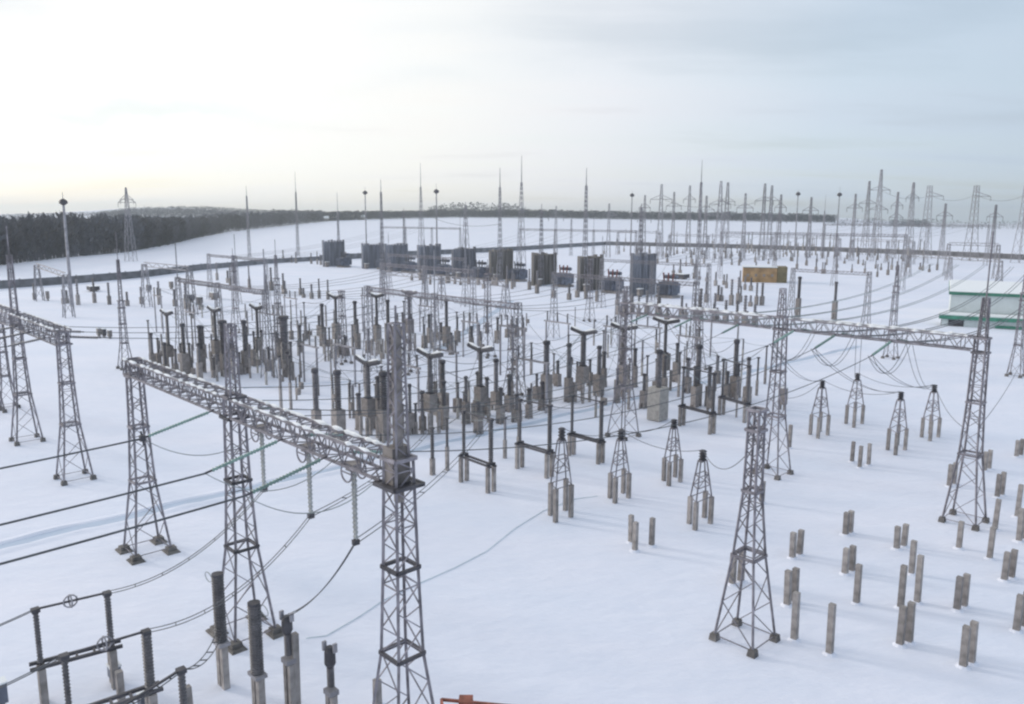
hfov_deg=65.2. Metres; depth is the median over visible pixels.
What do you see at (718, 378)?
current transformer
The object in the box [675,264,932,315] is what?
conductor wire
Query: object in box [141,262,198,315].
gantry
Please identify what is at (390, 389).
current transformer
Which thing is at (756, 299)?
equipment column
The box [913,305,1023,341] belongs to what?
conductor wire
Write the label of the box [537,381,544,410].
current transformer
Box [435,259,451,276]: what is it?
power transformer
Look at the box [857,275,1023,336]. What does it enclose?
conductor wire
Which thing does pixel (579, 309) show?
conductor wire
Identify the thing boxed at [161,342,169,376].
current transformer
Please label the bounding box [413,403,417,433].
insulator post
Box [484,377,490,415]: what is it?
current transformer
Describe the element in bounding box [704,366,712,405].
current transformer
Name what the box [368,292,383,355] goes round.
circuit breaker
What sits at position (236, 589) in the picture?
conductor wire
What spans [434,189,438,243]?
floodlight mast
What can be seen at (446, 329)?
current transformer
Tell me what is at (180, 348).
current transformer
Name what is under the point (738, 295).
equipment column
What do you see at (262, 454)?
hanging string
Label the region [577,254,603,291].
fire wall
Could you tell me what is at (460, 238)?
gantry
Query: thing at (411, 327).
conductor wire
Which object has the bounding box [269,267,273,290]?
equipment column
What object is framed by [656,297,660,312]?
equipment column
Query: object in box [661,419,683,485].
frame stand
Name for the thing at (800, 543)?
concrete post
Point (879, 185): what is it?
power pylon
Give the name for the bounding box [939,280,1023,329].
long building
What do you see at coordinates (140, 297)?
equipment column
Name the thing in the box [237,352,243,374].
current transformer
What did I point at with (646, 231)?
gantry
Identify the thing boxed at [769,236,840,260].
gantry
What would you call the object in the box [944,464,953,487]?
concrete post
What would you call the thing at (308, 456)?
hanging string
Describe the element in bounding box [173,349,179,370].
current transformer
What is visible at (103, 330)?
field cabinet
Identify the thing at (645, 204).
power pylon
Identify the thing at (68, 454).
conductor wire
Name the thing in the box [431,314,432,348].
insulator post
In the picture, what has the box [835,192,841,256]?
floodlight mast
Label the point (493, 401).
conductor wire
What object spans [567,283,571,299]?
equipment column
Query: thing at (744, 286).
equipment column
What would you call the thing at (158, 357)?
current transformer
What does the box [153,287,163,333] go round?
bus support
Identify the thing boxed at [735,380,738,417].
support post
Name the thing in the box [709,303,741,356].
bus support
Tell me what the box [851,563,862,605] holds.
concrete post
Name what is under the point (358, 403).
current transformer
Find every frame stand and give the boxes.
[548,427,573,522]
[607,430,631,503]
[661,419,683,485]
[687,449,713,530]
[808,380,830,438]
[844,373,864,427]
[886,391,908,455]
[920,384,941,440]
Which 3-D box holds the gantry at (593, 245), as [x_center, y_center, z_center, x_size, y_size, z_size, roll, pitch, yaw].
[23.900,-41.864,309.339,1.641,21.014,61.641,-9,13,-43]
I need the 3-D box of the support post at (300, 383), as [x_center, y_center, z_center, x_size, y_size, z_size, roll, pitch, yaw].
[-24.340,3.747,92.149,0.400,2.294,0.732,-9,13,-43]
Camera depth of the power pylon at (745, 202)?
412.05 m
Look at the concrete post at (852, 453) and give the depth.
66.75 m
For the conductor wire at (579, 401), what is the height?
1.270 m
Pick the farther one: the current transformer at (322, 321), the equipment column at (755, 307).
the equipment column at (755, 307)
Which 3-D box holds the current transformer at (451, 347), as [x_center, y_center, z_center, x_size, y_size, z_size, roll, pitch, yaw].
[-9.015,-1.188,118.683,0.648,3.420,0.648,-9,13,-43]
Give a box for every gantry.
[0,226,96,485]
[33,263,75,317]
[115,305,434,703]
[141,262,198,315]
[174,243,277,377]
[206,237,271,305]
[361,250,526,405]
[378,253,478,331]
[378,270,511,318]
[382,218,461,246]
[386,233,469,306]
[518,228,636,261]
[547,242,698,358]
[596,236,711,317]
[605,232,993,531]
[615,231,661,255]
[667,234,744,259]
[716,223,906,289]
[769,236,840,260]
[784,268,871,334]
[821,214,989,265]
[848,239,914,263]
[904,254,1002,280]
[942,242,1000,278]
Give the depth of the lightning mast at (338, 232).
373.12 m
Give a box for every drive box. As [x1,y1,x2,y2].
[0,676,8,703]
[106,661,121,678]
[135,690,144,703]
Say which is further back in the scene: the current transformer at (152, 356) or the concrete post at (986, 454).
the current transformer at (152, 356)
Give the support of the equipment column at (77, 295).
on the snow ground
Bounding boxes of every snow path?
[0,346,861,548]
[243,377,407,388]
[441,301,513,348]
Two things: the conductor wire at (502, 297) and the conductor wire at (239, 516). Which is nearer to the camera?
the conductor wire at (239, 516)
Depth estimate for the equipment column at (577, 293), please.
205.86 m
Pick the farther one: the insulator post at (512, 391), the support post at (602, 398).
the insulator post at (512, 391)
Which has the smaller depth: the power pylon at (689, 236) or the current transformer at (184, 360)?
the current transformer at (184, 360)
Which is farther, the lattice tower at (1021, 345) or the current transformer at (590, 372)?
the lattice tower at (1021, 345)
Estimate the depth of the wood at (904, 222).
1412.79 m
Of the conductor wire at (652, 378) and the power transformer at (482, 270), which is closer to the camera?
the conductor wire at (652, 378)
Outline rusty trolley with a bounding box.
[440,695,502,703]
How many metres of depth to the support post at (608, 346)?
116.36 m
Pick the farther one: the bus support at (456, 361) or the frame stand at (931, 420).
the bus support at (456, 361)
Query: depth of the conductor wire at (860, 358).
61.48 m
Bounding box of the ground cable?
[307,496,594,637]
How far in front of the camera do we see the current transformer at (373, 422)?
76.44 m
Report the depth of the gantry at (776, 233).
244.43 m
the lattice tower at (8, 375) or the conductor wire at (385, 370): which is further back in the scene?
the lattice tower at (8, 375)
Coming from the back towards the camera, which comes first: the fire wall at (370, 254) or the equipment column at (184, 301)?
the fire wall at (370, 254)
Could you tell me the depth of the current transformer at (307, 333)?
133.34 m
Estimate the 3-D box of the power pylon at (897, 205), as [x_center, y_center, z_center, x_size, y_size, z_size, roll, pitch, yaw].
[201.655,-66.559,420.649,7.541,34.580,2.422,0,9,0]
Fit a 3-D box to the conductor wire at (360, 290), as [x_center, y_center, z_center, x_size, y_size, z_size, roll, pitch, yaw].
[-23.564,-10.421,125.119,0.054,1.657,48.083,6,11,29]
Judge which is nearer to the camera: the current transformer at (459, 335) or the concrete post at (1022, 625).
the concrete post at (1022, 625)
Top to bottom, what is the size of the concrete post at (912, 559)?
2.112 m
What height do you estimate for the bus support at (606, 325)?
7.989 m
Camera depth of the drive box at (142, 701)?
32.14 m
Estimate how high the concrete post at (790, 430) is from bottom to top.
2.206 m
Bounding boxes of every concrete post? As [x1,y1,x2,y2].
[113,669,127,702]
[185,684,192,703]
[290,631,300,703]
[371,678,385,703]
[626,514,633,544]
[630,521,639,552]
[646,517,656,547]
[728,552,737,586]
[736,552,747,584]
[758,481,765,504]
[780,569,791,608]
[785,424,792,448]
[787,531,797,559]
[787,591,800,642]
[791,567,801,604]
[796,529,804,556]
[822,602,836,657]
[839,511,851,536]
[839,547,850,575]
[847,441,855,462]
[848,510,855,535]
[849,545,856,573]
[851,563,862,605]
[856,445,862,468]
[865,443,871,465]
[890,525,902,551]
[892,605,907,648]
[894,564,907,609]
[900,523,909,548]
[905,601,915,645]
[907,540,917,576]
[913,554,923,604]
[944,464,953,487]
[949,575,963,612]
[952,462,957,485]
[952,521,964,550]
[955,624,970,670]
[961,573,970,609]
[968,620,978,666]
[980,451,988,471]
[983,526,996,560]
[987,449,993,470]
[989,498,1001,531]
[992,474,1001,498]
[997,551,1010,582]
[1000,471,1006,496]
[1008,549,1017,580]
[1009,593,1023,633]
[1011,484,1023,518]
[1012,440,1020,457]
[1012,508,1023,543]
[1019,438,1023,456]
[1021,592,1023,629]
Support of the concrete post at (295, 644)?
on the snow ground
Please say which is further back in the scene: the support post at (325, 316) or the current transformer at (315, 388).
the support post at (325, 316)
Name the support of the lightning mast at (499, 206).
on the snow ground
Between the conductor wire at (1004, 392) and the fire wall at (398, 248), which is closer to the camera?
the conductor wire at (1004, 392)
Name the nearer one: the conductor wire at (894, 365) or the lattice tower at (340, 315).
the conductor wire at (894, 365)
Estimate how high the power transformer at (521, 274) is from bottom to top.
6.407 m
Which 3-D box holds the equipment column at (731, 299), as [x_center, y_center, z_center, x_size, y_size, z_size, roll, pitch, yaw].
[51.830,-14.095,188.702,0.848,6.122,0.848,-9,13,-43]
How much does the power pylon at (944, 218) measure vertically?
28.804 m
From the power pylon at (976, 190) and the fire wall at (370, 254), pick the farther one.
the power pylon at (976, 190)
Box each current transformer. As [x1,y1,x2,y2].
[149,333,156,369]
[155,337,161,368]
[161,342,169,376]
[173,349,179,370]
[177,343,181,361]
[179,323,190,378]
[187,343,192,371]
[196,325,206,372]
[196,343,202,378]
[202,327,206,357]
[211,357,218,377]
[218,320,228,376]
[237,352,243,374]
[241,320,248,374]
[250,331,258,366]
[265,347,271,370]
[278,315,289,368]
[284,351,288,377]
[288,341,294,380]
[289,321,293,339]
[298,325,302,351]
[305,317,308,338]
[311,368,321,428]
[316,315,320,335]
[319,303,326,346]
[326,328,332,346]
[331,369,345,443]
[343,337,349,355]
[352,301,358,341]
[354,319,360,349]
[355,393,363,430]
[365,328,370,352]
[366,416,375,428]
[375,376,380,415]
[377,371,390,442]
[384,299,391,339]
[384,323,390,352]
[389,372,391,413]
[405,383,414,433]
[418,390,426,430]
[421,324,427,347]
[426,314,429,342]
[437,359,448,415]
[438,322,442,339]
[439,380,448,429]
[442,300,450,346]
[448,332,453,354]
[453,382,462,411]
[454,317,460,341]
[461,376,470,424]
[470,326,473,342]
[473,371,484,416]
[473,401,483,434]
[478,325,480,345]
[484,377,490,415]
[485,307,489,333]
[490,358,498,410]
[494,317,498,343]
[496,387,504,424]
[504,374,513,412]
[505,315,509,337]
[511,393,521,422]
[525,388,532,418]
[532,374,539,399]
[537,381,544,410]
[541,340,551,409]
[553,360,561,386]
[564,343,572,402]
[571,356,573,393]
[575,363,580,390]
[586,359,592,384]
[593,345,604,396]
[601,351,606,387]
[614,368,620,403]
[631,348,637,387]
[639,373,647,408]
[647,349,668,421]
[652,359,656,385]
[661,356,667,386]
[672,343,680,382]
[684,358,691,393]
[690,366,698,407]
[696,344,702,405]
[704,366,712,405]
[714,356,720,383]
[723,371,730,397]
[730,339,740,398]
[732,364,741,397]
[742,357,751,402]
[795,276,801,317]
[831,282,837,319]
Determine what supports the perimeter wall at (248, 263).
on the snow ground
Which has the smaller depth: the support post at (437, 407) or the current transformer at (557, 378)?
the support post at (437, 407)
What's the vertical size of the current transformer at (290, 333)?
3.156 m
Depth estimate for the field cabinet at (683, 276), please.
269.46 m
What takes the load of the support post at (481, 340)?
on the snow ground
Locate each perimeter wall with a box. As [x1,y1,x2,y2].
[0,263,207,288]
[208,256,319,268]
[319,242,604,259]
[605,241,1023,259]
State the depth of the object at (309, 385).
96.63 m
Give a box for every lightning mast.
[246,190,250,255]
[295,182,299,255]
[337,200,339,237]
[380,179,384,269]
[403,208,405,243]
[418,164,424,244]
[462,202,470,276]
[497,185,502,280]
[516,156,526,278]
[538,204,543,285]
[569,214,572,255]
[582,168,587,283]
[637,204,642,252]
[694,168,702,284]
[820,198,825,254]
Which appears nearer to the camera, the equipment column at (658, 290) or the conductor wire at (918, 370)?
the conductor wire at (918, 370)
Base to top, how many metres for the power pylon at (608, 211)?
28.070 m
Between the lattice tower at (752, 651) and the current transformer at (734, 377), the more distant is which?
the current transformer at (734, 377)
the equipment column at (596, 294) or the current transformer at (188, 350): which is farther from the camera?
the equipment column at (596, 294)
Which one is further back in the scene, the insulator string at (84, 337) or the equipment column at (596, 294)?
the equipment column at (596, 294)
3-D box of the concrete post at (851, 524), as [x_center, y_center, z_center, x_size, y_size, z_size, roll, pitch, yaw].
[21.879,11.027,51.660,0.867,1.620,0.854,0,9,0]
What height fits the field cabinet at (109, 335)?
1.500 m
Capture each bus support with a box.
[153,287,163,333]
[184,303,196,346]
[258,303,276,359]
[283,290,296,327]
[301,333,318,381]
[332,333,356,386]
[360,288,373,331]
[403,353,420,412]
[418,299,436,331]
[437,338,458,388]
[461,312,479,359]
[498,315,526,379]
[514,345,549,412]
[544,311,570,342]
[603,315,624,350]
[634,316,662,348]
[676,325,703,360]
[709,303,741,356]
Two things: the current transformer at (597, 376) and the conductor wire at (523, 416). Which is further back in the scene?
the current transformer at (597, 376)
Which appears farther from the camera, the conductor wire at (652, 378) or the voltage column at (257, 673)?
the conductor wire at (652, 378)
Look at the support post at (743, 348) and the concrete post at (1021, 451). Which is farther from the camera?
the support post at (743, 348)
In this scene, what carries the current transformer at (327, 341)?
on the snow ground
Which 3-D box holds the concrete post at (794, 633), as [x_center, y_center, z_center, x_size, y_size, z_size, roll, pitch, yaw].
[13.620,12.726,38.388,0.674,2.571,0.664,0,9,0]
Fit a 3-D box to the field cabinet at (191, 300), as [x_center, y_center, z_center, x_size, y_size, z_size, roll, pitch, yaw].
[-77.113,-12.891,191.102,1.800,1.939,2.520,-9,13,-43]
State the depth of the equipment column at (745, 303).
154.34 m
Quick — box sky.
[0,0,1023,222]
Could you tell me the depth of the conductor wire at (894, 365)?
56.14 m
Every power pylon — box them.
[118,187,137,260]
[548,206,563,254]
[601,203,616,256]
[637,195,650,251]
[650,184,671,258]
[666,192,681,254]
[683,185,695,253]
[697,196,714,258]
[706,181,732,262]
[719,182,734,258]
[736,193,752,253]
[755,184,773,259]
[764,185,778,258]
[772,194,786,258]
[802,197,818,256]
[847,194,862,256]
[859,181,876,254]
[869,169,890,256]
[889,192,902,258]
[903,182,918,256]
[915,185,943,258]
[936,203,952,257]
[961,185,990,260]
[986,205,1002,258]
[1010,189,1023,262]
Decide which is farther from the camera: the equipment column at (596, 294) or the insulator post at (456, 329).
the equipment column at (596, 294)
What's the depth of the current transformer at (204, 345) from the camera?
115.09 m
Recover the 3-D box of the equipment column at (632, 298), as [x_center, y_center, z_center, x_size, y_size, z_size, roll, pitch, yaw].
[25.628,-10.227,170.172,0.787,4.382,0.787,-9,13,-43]
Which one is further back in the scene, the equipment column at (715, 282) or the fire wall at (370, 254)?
the fire wall at (370, 254)
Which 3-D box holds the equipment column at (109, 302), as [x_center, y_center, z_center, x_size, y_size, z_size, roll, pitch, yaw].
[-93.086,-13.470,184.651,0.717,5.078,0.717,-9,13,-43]
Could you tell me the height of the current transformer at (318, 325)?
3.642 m
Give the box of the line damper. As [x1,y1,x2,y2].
[139,431,145,445]
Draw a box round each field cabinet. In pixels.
[45,291,49,300]
[86,285,99,291]
[96,328,101,336]
[101,328,106,336]
[107,329,111,338]
[169,281,173,288]
[183,293,194,301]
[196,296,202,303]
[209,292,219,299]
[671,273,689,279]
[778,386,788,408]
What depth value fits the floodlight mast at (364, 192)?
409.98 m
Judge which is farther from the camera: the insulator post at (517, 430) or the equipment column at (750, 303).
the equipment column at (750, 303)
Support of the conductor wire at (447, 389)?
attached to the insulator string at (688, 320)
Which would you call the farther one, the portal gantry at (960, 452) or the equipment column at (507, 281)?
the equipment column at (507, 281)
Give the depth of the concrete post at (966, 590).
41.71 m
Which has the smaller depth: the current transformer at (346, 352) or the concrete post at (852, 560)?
the concrete post at (852, 560)
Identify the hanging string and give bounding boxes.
[250,423,272,492]
[296,441,320,518]
[340,459,366,545]
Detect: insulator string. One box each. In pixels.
[0,326,17,330]
[0,331,30,339]
[8,337,45,346]
[44,330,83,332]
[60,335,100,338]
[146,410,213,437]
[205,438,282,474]
[245,456,326,496]
[302,433,342,436]
[346,450,381,453]
[630,314,648,322]
[673,319,690,327]
[722,324,739,333]
[771,330,794,343]
[813,334,835,349]
[871,341,891,356]
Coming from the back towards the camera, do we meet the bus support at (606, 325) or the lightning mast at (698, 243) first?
the lightning mast at (698, 243)
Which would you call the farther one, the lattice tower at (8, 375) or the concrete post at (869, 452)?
the lattice tower at (8, 375)
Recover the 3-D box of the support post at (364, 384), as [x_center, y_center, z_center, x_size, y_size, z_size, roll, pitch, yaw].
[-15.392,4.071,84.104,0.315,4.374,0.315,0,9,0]
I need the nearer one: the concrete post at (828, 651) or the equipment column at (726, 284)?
the concrete post at (828, 651)
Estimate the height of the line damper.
0.631 m
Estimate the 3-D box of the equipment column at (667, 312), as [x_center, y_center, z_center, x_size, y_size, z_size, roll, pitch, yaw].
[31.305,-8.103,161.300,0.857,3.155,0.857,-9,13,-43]
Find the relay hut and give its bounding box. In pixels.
[742,265,787,282]
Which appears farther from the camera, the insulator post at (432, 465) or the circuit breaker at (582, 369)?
the circuit breaker at (582, 369)
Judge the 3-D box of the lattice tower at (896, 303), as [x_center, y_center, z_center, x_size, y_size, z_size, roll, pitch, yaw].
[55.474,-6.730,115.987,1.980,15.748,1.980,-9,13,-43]
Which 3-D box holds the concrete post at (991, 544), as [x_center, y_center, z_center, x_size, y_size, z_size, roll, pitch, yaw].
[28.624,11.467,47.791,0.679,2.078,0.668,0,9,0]
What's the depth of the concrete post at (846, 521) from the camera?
51.25 m
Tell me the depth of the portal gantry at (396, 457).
33.39 m
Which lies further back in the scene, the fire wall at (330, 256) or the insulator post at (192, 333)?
the fire wall at (330, 256)
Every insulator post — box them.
[146,320,150,353]
[190,313,193,350]
[271,334,274,377]
[277,355,282,412]
[287,355,292,408]
[298,345,301,377]
[303,302,305,338]
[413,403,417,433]
[420,400,423,433]
[422,317,424,348]
[429,427,435,475]
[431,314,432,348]
[444,417,449,470]
[455,312,457,345]
[469,315,470,341]
[503,417,507,458]
[510,358,513,394]
[516,419,518,441]
[530,342,532,374]
[552,353,555,383]
[627,358,630,409]
[646,355,649,390]
[677,352,681,396]
[706,374,710,409]
[755,357,759,395]
[763,346,768,383]
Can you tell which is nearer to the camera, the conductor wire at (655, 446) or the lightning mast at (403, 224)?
the conductor wire at (655, 446)
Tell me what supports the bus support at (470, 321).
on the snow ground
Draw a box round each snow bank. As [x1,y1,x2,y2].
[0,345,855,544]
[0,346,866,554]
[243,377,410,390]
[244,376,408,386]
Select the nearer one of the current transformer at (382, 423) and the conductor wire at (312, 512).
the conductor wire at (312, 512)
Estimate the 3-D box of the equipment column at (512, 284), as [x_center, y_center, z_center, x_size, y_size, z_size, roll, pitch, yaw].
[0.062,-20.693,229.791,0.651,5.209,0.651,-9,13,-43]
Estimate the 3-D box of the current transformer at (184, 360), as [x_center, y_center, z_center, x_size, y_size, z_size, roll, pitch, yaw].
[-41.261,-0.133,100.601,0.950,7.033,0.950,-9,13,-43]
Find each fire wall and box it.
[322,239,344,266]
[361,243,383,268]
[384,243,407,271]
[417,244,440,274]
[451,247,475,278]
[489,248,512,279]
[531,252,556,285]
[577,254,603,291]
[629,252,656,295]
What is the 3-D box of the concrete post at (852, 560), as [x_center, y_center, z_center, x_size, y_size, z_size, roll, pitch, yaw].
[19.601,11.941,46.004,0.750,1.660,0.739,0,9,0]
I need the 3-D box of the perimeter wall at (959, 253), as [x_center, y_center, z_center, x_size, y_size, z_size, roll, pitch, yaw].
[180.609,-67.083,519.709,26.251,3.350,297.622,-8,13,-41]
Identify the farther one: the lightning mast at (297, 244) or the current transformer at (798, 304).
the lightning mast at (297, 244)
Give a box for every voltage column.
[205,571,230,690]
[247,599,268,703]
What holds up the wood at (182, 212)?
on the snow ground
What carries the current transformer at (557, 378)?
on the snow ground
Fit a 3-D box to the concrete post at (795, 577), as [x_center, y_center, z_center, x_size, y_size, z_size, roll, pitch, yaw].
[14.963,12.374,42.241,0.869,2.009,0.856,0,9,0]
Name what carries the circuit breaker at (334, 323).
on the snow ground
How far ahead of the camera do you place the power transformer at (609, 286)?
218.11 m
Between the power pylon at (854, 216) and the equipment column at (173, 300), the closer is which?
the equipment column at (173, 300)
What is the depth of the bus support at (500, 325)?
101.74 m
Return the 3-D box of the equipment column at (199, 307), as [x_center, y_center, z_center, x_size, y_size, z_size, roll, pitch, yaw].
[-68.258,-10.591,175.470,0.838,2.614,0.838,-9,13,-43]
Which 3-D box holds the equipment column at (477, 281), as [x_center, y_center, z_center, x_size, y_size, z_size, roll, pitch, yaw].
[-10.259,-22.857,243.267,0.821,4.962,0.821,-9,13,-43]
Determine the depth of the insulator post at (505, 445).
67.34 m
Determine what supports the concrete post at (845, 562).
on the snow ground
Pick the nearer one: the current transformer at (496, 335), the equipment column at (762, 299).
the current transformer at (496, 335)
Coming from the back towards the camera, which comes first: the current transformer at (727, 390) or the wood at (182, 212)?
the wood at (182, 212)
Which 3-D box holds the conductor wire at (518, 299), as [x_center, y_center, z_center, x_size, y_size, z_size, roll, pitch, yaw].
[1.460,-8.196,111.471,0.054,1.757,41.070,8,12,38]
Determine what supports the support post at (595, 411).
on the snow ground
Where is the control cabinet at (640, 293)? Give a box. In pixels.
[636,288,643,296]
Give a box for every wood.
[0,210,199,264]
[1,205,321,217]
[189,209,324,237]
[314,209,839,222]
[428,202,529,213]
[831,217,1020,228]
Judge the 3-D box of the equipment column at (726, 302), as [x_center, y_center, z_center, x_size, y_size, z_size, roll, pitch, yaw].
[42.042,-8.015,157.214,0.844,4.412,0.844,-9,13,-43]
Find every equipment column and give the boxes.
[65,290,69,303]
[75,279,80,304]
[91,278,96,302]
[106,283,111,304]
[125,292,129,305]
[139,287,143,303]
[157,281,160,304]
[172,289,176,305]
[183,283,188,308]
[198,298,203,309]
[215,263,218,279]
[228,267,230,284]
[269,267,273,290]
[281,273,283,291]
[282,281,286,293]
[299,278,301,294]
[302,288,305,297]
[309,284,313,298]
[317,278,320,298]
[326,280,329,299]
[418,260,421,279]
[476,269,479,284]
[496,265,498,284]
[505,266,508,287]
[511,271,513,288]
[528,269,530,289]
[535,271,538,293]
[551,279,555,297]
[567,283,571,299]
[575,280,579,297]
[584,280,587,298]
[595,276,598,301]
[630,294,634,312]
[636,295,640,316]
[645,290,649,312]
[655,286,659,308]
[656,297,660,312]
[664,304,669,319]
[679,295,683,316]
[699,288,703,317]
[704,281,707,302]
[713,293,716,319]
[714,272,717,285]
[716,285,720,300]
[720,287,723,300]
[723,300,727,321]
[725,274,727,287]
[729,279,733,304]
[734,300,738,322]
[735,277,740,303]
[740,286,742,301]
[742,295,747,322]
[743,276,746,289]
[748,295,752,306]
[749,278,752,290]
[751,304,756,323]
[754,283,758,304]
[759,283,764,305]
[805,253,807,265]
[886,262,889,274]
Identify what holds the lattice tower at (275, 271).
on the snow ground
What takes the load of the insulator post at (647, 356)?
on the snow ground
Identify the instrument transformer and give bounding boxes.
[279,610,295,703]
[322,640,338,703]
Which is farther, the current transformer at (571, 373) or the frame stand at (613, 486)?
the current transformer at (571, 373)
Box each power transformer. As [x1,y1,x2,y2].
[336,251,351,267]
[376,253,384,268]
[400,255,416,272]
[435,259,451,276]
[470,260,488,279]
[508,261,527,281]
[553,265,573,287]
[601,269,623,293]
[655,272,679,298]
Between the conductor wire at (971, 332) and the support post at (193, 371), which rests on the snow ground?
the support post at (193, 371)
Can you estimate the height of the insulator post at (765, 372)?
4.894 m
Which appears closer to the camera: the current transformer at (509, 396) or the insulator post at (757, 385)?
the current transformer at (509, 396)
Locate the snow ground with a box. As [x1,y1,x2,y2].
[0,208,1023,703]
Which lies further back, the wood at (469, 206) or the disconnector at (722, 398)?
the wood at (469, 206)
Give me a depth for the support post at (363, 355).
95.53 m
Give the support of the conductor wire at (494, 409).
attached to the disconnector at (547, 452)
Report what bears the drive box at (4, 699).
on the snow ground
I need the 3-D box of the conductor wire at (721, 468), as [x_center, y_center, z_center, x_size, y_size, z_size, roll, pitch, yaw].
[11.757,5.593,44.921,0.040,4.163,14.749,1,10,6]
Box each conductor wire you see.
[0,438,139,468]
[0,473,204,525]
[0,495,244,564]
[0,610,31,625]
[0,657,59,688]
[69,303,380,327]
[93,306,403,332]
[101,309,428,338]
[108,491,263,593]
[131,672,180,703]
[146,413,278,455]
[146,516,311,632]
[180,322,629,387]
[187,633,222,669]
[197,268,401,287]
[198,267,391,285]
[206,438,353,490]
[213,328,671,400]
[229,271,433,292]
[230,269,411,288]
[244,272,445,293]
[246,477,379,513]
[250,230,413,260]
[252,333,721,415]
[255,229,409,258]
[258,273,457,295]
[272,230,420,259]
[285,543,353,617]
[289,344,770,410]
[292,332,433,341]
[314,428,432,515]
[317,314,460,332]
[338,312,469,332]
[341,360,439,370]
[344,313,475,334]
[358,420,492,541]
[361,349,812,435]
[387,278,567,297]
[403,279,583,299]
[410,356,870,451]
[419,280,601,301]
[436,301,507,347]
[454,283,635,305]
[454,301,517,346]
[467,401,517,411]
[476,284,655,308]
[495,286,673,310]
[502,406,548,419]
[507,349,659,416]
[521,374,642,418]
[534,331,583,383]
[562,427,619,435]
[605,374,712,401]
[621,368,681,386]
[623,431,698,450]
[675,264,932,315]
[703,450,744,468]
[718,265,956,320]
[764,266,984,325]
[770,344,824,381]
[771,334,814,360]
[811,339,854,365]
[812,350,900,392]
[820,267,1013,332]
[825,381,892,394]
[855,339,861,377]
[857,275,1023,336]
[868,344,909,373]
[869,356,935,387]
[906,344,936,389]
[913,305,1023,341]
[980,357,1023,425]
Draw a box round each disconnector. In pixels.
[29,590,122,703]
[58,627,163,703]
[124,665,187,703]
[458,410,496,493]
[514,398,554,478]
[567,394,605,464]
[678,366,716,434]
[718,358,751,422]
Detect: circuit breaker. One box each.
[159,308,173,368]
[207,305,221,370]
[249,303,265,364]
[327,292,343,358]
[354,354,380,437]
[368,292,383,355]
[401,289,416,351]
[416,347,443,433]
[467,342,493,422]
[570,326,597,403]
[610,322,637,398]
[653,316,679,390]
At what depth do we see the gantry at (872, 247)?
375.76 m
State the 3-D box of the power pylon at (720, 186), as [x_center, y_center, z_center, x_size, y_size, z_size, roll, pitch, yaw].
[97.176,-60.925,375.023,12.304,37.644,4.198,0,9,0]
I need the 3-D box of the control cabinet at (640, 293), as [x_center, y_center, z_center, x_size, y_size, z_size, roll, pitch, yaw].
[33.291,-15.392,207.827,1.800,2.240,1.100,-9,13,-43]
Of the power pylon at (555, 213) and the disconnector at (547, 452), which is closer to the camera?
the disconnector at (547, 452)
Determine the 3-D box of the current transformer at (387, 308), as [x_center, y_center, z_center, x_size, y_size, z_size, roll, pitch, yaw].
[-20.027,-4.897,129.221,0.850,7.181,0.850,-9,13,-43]
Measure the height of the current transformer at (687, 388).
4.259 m
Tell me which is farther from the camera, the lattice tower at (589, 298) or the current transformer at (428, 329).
the lattice tower at (589, 298)
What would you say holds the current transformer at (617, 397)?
on the snow ground
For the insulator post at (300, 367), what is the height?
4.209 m
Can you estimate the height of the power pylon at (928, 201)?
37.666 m
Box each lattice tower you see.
[0,323,20,410]
[115,232,135,369]
[229,248,242,333]
[271,239,281,350]
[336,290,353,364]
[402,290,419,375]
[481,259,496,358]
[502,324,523,395]
[583,259,595,321]
[689,311,707,369]
[709,406,779,658]
[881,254,899,359]
[1004,279,1023,377]
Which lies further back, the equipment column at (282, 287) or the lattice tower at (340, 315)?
the equipment column at (282, 287)
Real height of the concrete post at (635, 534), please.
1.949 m
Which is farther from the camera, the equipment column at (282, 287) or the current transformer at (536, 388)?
the equipment column at (282, 287)
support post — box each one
[191,345,193,362]
[191,360,195,374]
[214,353,218,380]
[217,354,219,371]
[230,349,233,379]
[246,311,248,333]
[247,344,251,377]
[255,339,260,372]
[264,363,267,384]
[276,332,278,358]
[278,357,283,385]
[281,348,286,374]
[290,300,291,320]
[295,377,300,399]
[298,374,303,388]
[323,333,325,360]
[325,305,326,326]
[327,344,329,360]
[330,350,331,380]
[330,374,334,408]
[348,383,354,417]
[351,325,352,354]
[351,385,354,418]
[362,354,365,386]
[363,370,365,396]
[380,344,384,362]
[385,330,386,358]
[435,381,439,413]
[436,398,438,422]
[456,384,458,418]
[467,381,469,401]
[480,331,484,347]
[593,321,594,345]
[594,395,596,416]
[600,389,606,405]
[607,334,608,357]
[641,341,643,360]
[641,353,643,375]
[655,329,657,353]
[706,386,711,414]
[715,355,717,389]
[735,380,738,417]
[740,357,742,382]
[742,339,744,359]
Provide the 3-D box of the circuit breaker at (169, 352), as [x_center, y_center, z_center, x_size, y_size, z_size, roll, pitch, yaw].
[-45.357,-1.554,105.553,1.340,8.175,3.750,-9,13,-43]
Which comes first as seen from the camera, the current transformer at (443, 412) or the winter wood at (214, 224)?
the current transformer at (443, 412)
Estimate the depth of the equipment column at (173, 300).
181.60 m
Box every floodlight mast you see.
[58,192,73,306]
[363,191,366,242]
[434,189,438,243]
[630,193,633,252]
[794,189,800,256]
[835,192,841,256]
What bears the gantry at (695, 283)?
on the snow ground
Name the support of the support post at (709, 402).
on the snow ground
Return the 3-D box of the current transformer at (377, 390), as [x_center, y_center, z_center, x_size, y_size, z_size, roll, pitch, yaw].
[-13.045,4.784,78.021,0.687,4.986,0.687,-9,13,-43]

